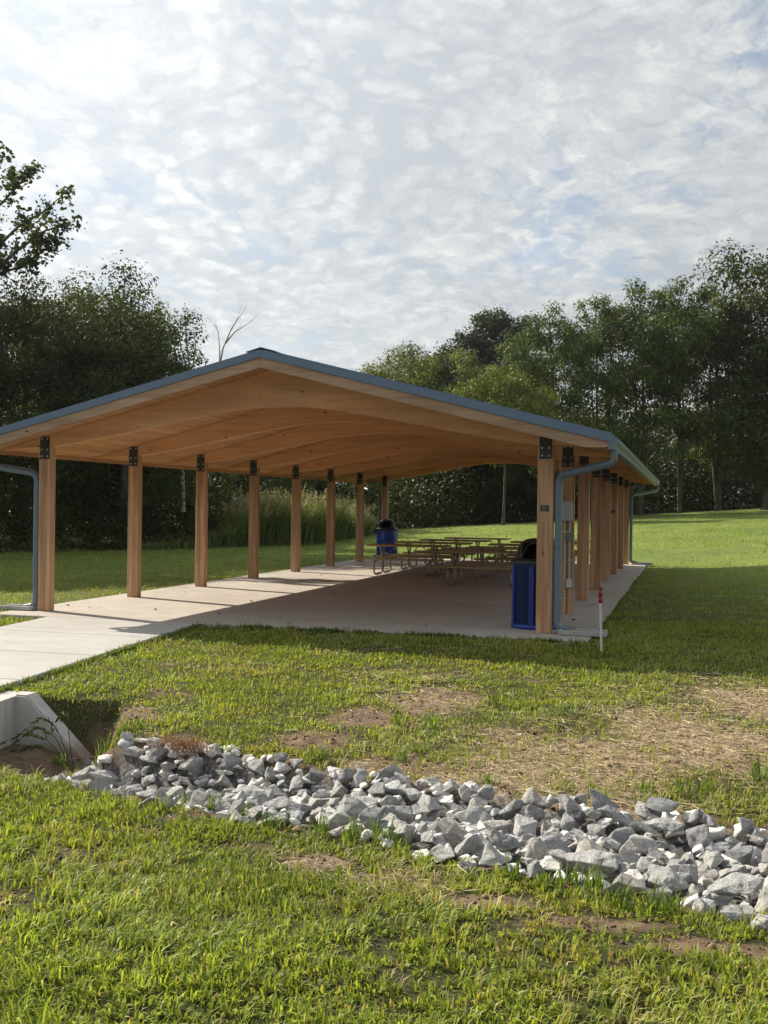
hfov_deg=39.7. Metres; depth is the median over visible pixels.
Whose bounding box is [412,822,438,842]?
rock
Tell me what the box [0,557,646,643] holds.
concrete slab
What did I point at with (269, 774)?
rock
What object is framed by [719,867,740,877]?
rock
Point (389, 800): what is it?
rock
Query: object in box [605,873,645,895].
rock
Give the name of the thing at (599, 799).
rock
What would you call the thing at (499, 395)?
tree
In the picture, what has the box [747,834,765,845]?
rock
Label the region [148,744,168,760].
rock
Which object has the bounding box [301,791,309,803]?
rock
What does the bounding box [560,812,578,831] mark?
rock
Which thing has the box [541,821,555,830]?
rock
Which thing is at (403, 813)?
rock
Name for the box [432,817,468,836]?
rock
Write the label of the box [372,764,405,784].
rock
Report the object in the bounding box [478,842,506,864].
rock
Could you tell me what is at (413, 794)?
rock
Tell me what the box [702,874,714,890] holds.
rock
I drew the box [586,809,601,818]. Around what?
rock
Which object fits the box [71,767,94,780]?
rock
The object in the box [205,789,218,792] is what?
rock
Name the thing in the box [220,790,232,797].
rock
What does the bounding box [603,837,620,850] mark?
rock
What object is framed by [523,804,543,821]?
rock
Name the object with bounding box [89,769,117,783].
rock
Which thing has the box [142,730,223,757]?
dry grass clump
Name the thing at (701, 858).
rock
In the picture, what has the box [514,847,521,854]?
rock
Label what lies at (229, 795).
rock
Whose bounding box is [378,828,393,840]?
rock
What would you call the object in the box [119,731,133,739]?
rock
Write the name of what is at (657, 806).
rock
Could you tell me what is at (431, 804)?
rock
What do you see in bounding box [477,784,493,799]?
rock
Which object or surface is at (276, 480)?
tree
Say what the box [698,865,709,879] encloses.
rock
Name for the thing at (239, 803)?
rock
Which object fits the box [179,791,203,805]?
rock
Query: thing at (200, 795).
rock
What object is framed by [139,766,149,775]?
rock
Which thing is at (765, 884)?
rock
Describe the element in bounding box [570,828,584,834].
rock
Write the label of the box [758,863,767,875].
rock
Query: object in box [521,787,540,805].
rock
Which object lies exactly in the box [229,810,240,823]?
rock
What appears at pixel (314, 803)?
rock
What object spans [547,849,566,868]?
rock
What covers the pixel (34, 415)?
tree
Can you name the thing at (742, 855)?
rock
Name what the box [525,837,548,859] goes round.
rock
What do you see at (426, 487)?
tree
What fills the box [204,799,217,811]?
rock
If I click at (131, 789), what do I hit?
rock
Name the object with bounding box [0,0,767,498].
sky
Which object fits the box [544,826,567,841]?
rock
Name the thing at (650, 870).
rock
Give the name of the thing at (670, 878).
rock
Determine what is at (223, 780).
rock
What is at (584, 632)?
splash block
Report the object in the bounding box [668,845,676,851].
rock
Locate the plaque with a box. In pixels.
[540,505,548,510]
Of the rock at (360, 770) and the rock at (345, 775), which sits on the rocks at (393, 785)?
the rock at (360, 770)
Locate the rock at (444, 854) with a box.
[434,847,454,862]
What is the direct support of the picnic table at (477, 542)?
on the concrete slab
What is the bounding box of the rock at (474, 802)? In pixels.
[467,798,484,808]
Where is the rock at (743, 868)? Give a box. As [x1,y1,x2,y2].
[728,864,748,872]
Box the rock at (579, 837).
[574,832,608,851]
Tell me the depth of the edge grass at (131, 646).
12.90 m
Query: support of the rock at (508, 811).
on the rocks at (393, 785)
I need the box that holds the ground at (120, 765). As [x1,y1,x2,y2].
[0,497,767,1023]
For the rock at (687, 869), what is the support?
on the ground at (120, 765)
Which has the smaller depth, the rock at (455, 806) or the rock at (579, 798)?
the rock at (579, 798)
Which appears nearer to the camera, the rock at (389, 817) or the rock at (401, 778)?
the rock at (389, 817)
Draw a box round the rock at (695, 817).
[687,808,702,826]
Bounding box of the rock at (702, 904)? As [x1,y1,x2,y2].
[694,898,708,914]
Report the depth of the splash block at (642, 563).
29.91 m
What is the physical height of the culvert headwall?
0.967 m
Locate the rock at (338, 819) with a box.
[328,810,351,823]
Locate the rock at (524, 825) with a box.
[513,814,537,836]
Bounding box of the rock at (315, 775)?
[309,767,326,781]
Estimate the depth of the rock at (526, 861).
5.16 m
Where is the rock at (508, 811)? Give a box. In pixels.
[498,799,522,819]
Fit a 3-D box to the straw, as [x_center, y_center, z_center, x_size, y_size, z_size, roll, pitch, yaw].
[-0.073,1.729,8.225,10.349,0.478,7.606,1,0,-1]
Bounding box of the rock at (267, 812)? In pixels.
[263,811,274,817]
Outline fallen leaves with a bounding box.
[67,573,594,627]
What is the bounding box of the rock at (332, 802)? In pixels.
[326,798,338,807]
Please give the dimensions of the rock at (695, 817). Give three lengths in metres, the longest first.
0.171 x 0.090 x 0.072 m
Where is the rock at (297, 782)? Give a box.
[289,775,303,792]
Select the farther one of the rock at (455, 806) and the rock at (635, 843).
the rock at (455, 806)
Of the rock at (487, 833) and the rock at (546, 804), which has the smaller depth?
the rock at (487, 833)
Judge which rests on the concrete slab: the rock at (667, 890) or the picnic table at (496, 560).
the picnic table at (496, 560)
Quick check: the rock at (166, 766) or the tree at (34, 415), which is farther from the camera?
the tree at (34, 415)
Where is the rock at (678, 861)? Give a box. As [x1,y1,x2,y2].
[666,858,685,866]
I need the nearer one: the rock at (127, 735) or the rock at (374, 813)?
the rock at (374, 813)
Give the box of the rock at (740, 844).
[732,842,751,857]
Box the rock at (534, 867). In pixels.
[527,859,544,879]
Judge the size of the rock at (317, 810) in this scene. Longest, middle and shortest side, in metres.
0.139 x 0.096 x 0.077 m
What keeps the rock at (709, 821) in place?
on the rocks at (393, 785)
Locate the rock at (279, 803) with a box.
[263,796,292,812]
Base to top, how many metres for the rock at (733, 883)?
0.091 m
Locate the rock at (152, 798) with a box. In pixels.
[138,795,157,805]
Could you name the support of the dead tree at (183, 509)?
on the ground at (120, 765)
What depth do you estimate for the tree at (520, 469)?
70.84 m
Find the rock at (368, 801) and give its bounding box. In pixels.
[354,795,377,806]
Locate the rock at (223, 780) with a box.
[216,774,234,787]
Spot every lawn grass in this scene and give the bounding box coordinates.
[0,516,767,634]
[0,737,767,1023]
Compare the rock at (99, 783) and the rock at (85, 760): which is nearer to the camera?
the rock at (99, 783)
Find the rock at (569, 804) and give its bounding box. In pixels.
[558,794,579,813]
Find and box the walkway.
[0,616,196,688]
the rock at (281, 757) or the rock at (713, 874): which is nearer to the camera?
the rock at (713, 874)
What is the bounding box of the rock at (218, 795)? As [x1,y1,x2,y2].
[204,792,221,801]
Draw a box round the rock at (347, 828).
[339,821,360,835]
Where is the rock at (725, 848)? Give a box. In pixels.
[718,846,729,854]
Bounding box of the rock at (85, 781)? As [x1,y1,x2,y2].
[78,779,91,789]
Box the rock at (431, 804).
[418,794,441,815]
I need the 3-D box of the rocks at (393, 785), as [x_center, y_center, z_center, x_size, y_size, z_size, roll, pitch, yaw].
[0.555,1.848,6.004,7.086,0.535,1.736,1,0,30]
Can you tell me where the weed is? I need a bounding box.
[0,711,73,772]
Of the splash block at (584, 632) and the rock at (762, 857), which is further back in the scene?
the splash block at (584, 632)
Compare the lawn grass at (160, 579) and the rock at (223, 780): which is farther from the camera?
the lawn grass at (160, 579)
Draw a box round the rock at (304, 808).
[285,803,312,818]
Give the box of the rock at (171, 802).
[160,797,174,807]
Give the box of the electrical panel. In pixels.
[559,458,572,614]
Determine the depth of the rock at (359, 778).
6.82 m
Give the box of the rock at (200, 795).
[189,790,206,808]
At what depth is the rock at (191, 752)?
7.51 m
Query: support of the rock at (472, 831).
on the ground at (120, 765)
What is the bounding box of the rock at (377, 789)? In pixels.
[367,782,385,797]
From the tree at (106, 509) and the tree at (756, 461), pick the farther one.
the tree at (756, 461)
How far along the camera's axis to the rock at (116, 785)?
7.60 m
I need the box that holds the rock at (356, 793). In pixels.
[349,791,366,796]
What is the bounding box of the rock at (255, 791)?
[231,785,264,797]
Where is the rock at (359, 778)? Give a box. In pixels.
[353,773,366,787]
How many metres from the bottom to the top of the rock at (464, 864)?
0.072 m
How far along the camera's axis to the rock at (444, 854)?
5.23 m
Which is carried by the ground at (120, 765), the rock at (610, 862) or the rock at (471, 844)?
the rock at (471, 844)
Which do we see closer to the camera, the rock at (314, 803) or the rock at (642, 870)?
the rock at (642, 870)
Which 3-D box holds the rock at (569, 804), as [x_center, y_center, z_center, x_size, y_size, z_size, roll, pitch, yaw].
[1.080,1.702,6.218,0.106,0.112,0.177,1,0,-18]
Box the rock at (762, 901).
[754,887,767,914]
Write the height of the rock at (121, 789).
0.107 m
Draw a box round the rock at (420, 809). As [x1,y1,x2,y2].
[411,804,429,814]
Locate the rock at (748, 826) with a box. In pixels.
[737,817,755,834]
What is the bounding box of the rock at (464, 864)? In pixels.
[459,861,476,871]
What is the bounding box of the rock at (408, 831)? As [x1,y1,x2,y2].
[396,824,415,844]
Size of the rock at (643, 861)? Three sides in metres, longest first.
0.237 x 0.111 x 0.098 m
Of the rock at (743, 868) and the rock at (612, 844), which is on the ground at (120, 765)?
the rock at (743, 868)
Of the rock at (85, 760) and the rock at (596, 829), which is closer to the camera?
the rock at (596, 829)
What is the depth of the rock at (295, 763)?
7.16 m
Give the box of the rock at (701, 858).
[699,851,719,862]
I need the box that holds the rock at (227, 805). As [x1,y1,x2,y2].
[223,802,230,810]
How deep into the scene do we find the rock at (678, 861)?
5.32 m
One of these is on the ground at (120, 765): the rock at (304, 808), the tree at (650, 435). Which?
the tree at (650, 435)
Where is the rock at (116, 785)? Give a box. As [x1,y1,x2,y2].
[112,781,126,788]
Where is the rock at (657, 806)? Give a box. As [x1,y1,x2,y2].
[644,796,680,816]
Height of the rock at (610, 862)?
0.100 m
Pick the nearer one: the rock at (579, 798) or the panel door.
the rock at (579, 798)
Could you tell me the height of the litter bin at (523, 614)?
1.165 m
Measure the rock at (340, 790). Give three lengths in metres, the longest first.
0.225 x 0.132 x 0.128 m
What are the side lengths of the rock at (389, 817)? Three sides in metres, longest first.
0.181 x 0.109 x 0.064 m
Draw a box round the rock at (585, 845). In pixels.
[573,839,603,870]
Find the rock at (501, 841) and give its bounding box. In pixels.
[490,829,521,852]
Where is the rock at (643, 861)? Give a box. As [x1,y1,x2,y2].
[636,856,652,883]
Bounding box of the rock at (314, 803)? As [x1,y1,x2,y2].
[308,797,329,809]
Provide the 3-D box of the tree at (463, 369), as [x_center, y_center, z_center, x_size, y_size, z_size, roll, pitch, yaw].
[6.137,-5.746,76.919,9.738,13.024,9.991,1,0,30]
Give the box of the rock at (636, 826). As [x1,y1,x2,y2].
[627,821,642,831]
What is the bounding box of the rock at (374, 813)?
[358,806,386,830]
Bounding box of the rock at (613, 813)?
[598,804,632,826]
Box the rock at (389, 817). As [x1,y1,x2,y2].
[382,813,400,837]
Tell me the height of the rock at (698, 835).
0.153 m
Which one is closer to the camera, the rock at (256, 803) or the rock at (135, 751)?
the rock at (256, 803)
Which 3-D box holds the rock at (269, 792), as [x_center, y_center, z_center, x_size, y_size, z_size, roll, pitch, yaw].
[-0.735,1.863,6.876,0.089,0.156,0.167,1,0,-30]
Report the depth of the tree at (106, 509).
38.38 m
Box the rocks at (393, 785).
[44,738,767,921]
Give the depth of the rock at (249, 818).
5.85 m
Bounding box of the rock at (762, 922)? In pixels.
[748,913,767,931]
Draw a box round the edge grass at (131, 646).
[0,562,640,692]
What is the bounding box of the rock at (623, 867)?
[618,862,636,873]
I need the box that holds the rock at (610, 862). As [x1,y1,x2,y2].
[565,850,621,873]
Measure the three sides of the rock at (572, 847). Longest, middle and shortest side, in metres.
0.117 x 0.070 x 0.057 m
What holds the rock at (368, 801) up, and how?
on the ground at (120, 765)
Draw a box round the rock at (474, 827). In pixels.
[465,824,477,831]
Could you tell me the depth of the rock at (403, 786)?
6.62 m
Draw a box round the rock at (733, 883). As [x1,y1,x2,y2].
[706,872,764,895]
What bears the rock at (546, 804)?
on the rocks at (393, 785)
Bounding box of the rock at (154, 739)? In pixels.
[145,737,164,745]
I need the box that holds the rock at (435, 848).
[430,844,445,856]
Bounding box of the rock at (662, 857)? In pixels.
[646,848,668,865]
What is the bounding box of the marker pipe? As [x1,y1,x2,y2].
[598,586,603,651]
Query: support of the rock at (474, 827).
on the rocks at (393, 785)
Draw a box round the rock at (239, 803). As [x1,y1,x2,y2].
[228,798,244,817]
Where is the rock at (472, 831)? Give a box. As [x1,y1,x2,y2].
[468,830,477,833]
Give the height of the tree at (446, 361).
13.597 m
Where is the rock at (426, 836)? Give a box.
[420,830,432,843]
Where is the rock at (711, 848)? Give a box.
[705,845,724,853]
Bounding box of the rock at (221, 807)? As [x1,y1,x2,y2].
[217,805,225,811]
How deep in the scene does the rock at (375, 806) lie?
6.21 m
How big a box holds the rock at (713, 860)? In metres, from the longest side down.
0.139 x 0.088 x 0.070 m
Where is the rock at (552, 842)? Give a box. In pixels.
[527,835,570,852]
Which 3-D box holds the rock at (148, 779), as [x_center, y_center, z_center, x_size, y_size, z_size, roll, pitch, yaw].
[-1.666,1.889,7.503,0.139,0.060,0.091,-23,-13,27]
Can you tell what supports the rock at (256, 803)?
on the rocks at (393, 785)
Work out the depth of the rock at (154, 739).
7.74 m
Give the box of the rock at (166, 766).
[161,762,177,771]
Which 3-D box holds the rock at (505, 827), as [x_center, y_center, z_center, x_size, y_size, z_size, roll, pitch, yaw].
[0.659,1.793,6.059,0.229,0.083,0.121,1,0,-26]
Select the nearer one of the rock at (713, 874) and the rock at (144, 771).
the rock at (713, 874)
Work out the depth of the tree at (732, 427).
70.44 m
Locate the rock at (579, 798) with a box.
[574,793,586,804]
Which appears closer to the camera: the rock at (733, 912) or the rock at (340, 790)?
the rock at (733, 912)
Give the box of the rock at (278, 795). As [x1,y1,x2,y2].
[273,793,288,797]
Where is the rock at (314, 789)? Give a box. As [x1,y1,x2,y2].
[311,786,324,792]
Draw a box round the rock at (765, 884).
[762,876,767,888]
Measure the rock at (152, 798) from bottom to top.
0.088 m
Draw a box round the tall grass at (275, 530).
[142,492,377,549]
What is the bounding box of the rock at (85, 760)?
[82,755,90,763]
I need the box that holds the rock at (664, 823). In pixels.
[644,817,684,831]
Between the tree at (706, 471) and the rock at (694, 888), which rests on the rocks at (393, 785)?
the rock at (694, 888)
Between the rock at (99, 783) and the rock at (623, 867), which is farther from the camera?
the rock at (99, 783)
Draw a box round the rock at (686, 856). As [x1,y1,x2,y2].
[681,852,692,863]
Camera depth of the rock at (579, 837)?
5.57 m
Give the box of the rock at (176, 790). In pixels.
[166,786,183,798]
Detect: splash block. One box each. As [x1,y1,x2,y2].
[0,604,37,610]
[558,628,607,636]
[632,562,652,564]
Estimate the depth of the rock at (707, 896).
4.73 m
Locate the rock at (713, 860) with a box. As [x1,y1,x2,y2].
[704,852,723,869]
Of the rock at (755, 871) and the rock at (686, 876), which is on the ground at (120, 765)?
the rock at (755, 871)
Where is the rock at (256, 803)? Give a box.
[250,798,264,816]
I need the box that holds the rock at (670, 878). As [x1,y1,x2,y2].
[647,866,689,890]
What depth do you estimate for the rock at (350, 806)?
5.90 m
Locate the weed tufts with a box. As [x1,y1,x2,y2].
[42,686,767,918]
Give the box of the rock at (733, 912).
[720,905,756,923]
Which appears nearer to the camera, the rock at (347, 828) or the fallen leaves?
the rock at (347, 828)
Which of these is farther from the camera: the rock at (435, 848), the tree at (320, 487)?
the tree at (320, 487)
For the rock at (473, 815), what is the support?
on the rocks at (393, 785)
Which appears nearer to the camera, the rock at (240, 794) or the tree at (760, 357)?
the rock at (240, 794)
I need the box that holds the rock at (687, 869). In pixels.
[668,863,697,884]
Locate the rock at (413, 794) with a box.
[403,788,425,800]
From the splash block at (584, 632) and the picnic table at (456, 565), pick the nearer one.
the splash block at (584, 632)
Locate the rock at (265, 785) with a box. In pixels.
[262,781,270,789]
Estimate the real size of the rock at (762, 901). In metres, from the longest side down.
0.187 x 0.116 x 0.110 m
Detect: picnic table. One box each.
[361,543,452,575]
[390,541,475,570]
[415,539,491,565]
[433,549,516,586]
[441,537,510,558]
[462,546,517,577]
[485,543,519,572]
[508,541,576,566]
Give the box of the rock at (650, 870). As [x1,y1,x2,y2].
[647,864,657,877]
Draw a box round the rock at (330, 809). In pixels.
[306,806,335,825]
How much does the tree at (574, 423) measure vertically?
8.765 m
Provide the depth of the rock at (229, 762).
7.34 m
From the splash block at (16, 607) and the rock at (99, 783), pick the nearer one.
the rock at (99, 783)
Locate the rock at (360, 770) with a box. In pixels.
[355,764,365,774]
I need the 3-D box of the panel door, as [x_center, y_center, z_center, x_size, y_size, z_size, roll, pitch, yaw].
[2.655,-0.017,15.473,0.156,0.270,0.008,1,0,16]
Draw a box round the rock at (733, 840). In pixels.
[725,837,739,844]
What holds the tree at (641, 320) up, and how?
on the ground at (120, 765)
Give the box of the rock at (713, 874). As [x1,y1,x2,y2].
[702,869,718,880]
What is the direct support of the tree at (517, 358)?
on the ground at (120, 765)
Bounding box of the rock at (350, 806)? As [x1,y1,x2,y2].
[336,794,368,821]
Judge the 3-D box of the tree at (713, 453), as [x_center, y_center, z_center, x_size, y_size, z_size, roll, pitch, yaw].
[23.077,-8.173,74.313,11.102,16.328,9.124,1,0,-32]
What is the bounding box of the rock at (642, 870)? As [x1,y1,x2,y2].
[635,867,647,874]
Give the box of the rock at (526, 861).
[520,857,534,865]
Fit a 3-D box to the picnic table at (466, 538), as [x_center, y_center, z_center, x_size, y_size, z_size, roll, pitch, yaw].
[2.731,1.084,30.958,1.860,0.669,1.511,1,0,15]
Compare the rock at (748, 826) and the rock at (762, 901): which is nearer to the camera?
the rock at (762, 901)
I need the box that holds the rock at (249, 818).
[245,815,254,823]
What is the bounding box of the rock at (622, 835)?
[607,827,634,852]
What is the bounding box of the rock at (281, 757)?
[274,752,286,762]
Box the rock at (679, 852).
[670,848,684,857]
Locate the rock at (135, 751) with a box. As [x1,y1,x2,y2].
[128,746,143,756]
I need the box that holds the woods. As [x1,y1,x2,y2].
[0,396,760,531]
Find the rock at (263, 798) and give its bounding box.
[253,794,269,804]
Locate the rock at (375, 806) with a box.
[370,805,386,818]
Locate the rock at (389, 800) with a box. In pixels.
[379,795,399,805]
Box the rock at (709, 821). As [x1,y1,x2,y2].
[704,814,715,826]
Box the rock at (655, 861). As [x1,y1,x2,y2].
[651,858,663,865]
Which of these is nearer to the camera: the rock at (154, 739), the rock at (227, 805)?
the rock at (227, 805)
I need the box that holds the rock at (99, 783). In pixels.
[88,778,110,793]
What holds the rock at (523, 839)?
on the ground at (120, 765)
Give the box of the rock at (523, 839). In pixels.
[518,833,537,846]
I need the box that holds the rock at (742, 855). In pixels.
[720,845,753,869]
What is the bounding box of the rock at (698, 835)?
[686,824,713,851]
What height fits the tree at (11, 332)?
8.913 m
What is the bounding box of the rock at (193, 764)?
[179,756,203,774]
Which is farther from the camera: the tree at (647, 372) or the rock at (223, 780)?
the tree at (647, 372)
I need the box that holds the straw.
[5,646,767,919]
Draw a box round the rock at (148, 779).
[141,774,154,784]
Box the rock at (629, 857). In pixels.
[616,851,640,862]
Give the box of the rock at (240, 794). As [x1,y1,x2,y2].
[232,790,247,800]
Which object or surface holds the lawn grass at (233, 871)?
on the ground at (120, 765)
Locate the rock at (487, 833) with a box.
[484,830,491,841]
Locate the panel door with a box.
[562,502,571,519]
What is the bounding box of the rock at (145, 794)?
[136,789,157,800]
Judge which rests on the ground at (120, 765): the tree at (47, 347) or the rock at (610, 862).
the tree at (47, 347)
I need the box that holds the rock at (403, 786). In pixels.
[399,783,409,793]
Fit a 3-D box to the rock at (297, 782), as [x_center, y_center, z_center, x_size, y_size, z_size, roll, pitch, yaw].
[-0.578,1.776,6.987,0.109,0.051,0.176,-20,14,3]
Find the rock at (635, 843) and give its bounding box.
[619,834,658,853]
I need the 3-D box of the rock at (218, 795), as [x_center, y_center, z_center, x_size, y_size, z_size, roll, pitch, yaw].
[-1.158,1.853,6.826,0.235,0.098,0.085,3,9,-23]
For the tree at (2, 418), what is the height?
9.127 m
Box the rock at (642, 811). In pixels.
[635,801,650,818]
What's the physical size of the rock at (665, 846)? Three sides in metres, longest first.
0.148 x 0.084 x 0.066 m
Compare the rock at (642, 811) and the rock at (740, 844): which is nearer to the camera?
the rock at (740, 844)
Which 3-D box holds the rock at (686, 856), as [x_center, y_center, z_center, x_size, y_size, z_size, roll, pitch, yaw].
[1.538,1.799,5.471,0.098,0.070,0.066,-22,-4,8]
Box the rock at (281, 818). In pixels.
[257,814,287,826]
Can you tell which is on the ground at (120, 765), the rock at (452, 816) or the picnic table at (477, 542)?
the rock at (452, 816)
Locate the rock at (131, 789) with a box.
[125,784,142,795]
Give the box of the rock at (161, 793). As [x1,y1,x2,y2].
[154,790,167,797]
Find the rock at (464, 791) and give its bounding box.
[459,784,469,801]
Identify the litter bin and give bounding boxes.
[376,519,398,557]
[510,538,555,629]
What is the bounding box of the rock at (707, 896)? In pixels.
[701,893,710,899]
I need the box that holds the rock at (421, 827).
[416,822,426,832]
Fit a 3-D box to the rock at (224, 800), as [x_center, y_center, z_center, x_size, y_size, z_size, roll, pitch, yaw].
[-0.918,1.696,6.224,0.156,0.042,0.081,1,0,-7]
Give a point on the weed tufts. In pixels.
(571, 877)
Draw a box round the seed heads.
[211,483,376,519]
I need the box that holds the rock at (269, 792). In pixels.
[263,789,273,796]
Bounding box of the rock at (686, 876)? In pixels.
[680,874,692,879]
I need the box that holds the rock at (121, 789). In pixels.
[117,785,134,798]
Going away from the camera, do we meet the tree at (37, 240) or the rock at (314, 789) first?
the rock at (314, 789)
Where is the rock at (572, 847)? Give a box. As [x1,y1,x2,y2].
[568,841,576,851]
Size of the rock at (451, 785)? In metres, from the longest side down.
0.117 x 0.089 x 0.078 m
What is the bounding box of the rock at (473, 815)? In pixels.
[456,806,492,825]
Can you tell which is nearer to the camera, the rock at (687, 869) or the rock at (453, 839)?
the rock at (687, 869)
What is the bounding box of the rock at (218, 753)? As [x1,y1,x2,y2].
[211,743,221,758]
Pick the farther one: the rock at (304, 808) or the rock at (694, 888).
the rock at (304, 808)
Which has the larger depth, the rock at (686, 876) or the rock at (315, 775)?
the rock at (315, 775)
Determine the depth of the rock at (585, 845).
5.29 m
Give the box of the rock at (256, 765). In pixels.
[248,759,264,775]
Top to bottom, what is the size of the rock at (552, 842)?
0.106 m
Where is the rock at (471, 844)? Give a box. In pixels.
[452,834,484,858]
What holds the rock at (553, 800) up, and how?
on the rocks at (393, 785)
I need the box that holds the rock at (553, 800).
[541,796,559,802]
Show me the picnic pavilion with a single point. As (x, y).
(255, 414)
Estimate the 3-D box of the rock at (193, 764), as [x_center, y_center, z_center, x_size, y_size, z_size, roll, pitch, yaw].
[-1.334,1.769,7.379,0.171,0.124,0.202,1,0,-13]
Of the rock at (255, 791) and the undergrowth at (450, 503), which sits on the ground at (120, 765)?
the undergrowth at (450, 503)
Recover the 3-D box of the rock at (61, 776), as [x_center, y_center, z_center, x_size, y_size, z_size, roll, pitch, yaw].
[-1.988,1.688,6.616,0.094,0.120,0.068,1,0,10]
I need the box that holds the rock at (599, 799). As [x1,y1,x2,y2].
[589,788,618,813]
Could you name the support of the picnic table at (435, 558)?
on the concrete slab
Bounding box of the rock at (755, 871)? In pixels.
[751,867,761,874]
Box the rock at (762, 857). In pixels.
[755,842,767,864]
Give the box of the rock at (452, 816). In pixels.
[446,812,456,819]
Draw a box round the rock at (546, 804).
[542,801,550,808]
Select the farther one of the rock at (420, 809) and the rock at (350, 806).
the rock at (420, 809)
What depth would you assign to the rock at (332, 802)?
6.50 m
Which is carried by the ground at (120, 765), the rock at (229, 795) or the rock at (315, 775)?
the rock at (315, 775)
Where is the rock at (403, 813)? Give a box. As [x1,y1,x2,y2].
[382,805,413,823]
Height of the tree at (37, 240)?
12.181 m
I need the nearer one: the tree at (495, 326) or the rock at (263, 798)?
the rock at (263, 798)
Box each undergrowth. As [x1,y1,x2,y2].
[0,423,267,551]
[340,425,764,532]
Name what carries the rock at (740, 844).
on the ground at (120, 765)
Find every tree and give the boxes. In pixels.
[0,141,87,279]
[0,272,134,548]
[0,295,69,514]
[0,305,117,539]
[0,384,20,425]
[5,250,214,547]
[6,288,184,540]
[7,276,150,546]
[93,296,208,538]
[145,368,236,535]
[178,310,202,511]
[193,472,283,525]
[206,305,257,505]
[218,472,319,497]
[270,478,343,505]
[352,342,443,519]
[366,473,454,518]
[387,340,471,511]
[424,347,510,519]
[434,304,556,507]
[437,463,515,521]
[445,361,569,524]
[491,299,629,520]
[498,394,559,521]
[542,292,672,439]
[558,407,602,494]
[573,276,699,515]
[623,275,745,512]
[623,418,686,508]
[635,278,767,510]
[670,413,744,508]
[675,238,767,509]
[701,387,767,505]
[743,304,767,411]
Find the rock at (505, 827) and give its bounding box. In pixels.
[483,820,513,833]
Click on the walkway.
(38, 647)
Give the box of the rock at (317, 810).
[311,807,325,820]
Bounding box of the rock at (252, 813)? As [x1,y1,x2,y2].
[245,807,261,818]
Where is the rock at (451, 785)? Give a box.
[443,778,457,792]
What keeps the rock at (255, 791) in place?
on the rocks at (393, 785)
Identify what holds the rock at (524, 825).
on the rocks at (393, 785)
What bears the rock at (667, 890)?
on the ground at (120, 765)
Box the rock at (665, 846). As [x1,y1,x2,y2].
[656,841,670,850]
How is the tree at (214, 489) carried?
on the ground at (120, 765)
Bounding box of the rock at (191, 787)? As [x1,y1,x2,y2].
[185,784,196,791]
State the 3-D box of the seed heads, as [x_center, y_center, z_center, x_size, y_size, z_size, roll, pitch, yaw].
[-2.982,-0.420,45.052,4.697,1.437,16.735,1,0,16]
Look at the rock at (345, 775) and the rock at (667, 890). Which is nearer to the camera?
the rock at (667, 890)
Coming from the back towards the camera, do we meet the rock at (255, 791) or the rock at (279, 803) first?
the rock at (255, 791)
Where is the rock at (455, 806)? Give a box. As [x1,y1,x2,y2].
[450,804,464,810]
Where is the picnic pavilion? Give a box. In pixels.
[0,347,659,633]
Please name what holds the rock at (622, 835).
on the rocks at (393, 785)
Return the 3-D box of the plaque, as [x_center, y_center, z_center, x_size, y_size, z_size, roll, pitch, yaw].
[1.990,-0.047,13.168,0.108,0.076,0.008,1,0,16]
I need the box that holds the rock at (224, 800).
[215,798,237,804]
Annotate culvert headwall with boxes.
[0,691,92,759]
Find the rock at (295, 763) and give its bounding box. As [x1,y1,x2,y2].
[290,759,302,767]
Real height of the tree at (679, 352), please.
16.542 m
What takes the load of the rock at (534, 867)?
on the ground at (120, 765)
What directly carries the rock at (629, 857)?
on the ground at (120, 765)
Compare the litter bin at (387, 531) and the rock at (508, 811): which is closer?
the rock at (508, 811)
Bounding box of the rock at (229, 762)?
[218,754,241,771]
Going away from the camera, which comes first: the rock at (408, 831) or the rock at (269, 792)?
the rock at (408, 831)
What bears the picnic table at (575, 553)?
on the concrete slab
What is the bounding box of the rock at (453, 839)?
[442,831,462,849]
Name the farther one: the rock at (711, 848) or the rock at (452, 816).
the rock at (452, 816)
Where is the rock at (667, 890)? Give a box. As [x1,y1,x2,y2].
[648,885,671,902]
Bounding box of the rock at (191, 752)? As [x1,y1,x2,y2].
[185,746,200,754]
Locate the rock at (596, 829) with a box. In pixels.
[587,824,604,836]
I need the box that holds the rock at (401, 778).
[395,772,407,783]
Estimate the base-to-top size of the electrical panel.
2.300 m
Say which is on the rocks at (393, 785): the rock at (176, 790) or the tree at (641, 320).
the rock at (176, 790)
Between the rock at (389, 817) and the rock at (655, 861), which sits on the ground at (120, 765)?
the rock at (655, 861)
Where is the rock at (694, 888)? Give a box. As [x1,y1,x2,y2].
[686,884,700,895]
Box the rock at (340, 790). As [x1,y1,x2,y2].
[330,780,348,799]
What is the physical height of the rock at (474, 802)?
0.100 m
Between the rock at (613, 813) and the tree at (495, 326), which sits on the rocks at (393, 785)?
the rock at (613, 813)
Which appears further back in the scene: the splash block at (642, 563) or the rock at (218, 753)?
the splash block at (642, 563)
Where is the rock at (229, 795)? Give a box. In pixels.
[224,793,235,797]
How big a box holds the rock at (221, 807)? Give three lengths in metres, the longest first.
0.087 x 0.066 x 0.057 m
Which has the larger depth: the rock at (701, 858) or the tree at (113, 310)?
the tree at (113, 310)
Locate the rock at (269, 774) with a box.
[264,767,275,781]
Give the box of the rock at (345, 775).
[336,768,356,782]
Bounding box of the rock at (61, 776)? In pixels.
[58,774,69,783]
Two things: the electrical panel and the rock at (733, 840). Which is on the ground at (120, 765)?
the rock at (733, 840)
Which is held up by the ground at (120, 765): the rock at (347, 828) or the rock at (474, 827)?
the rock at (347, 828)

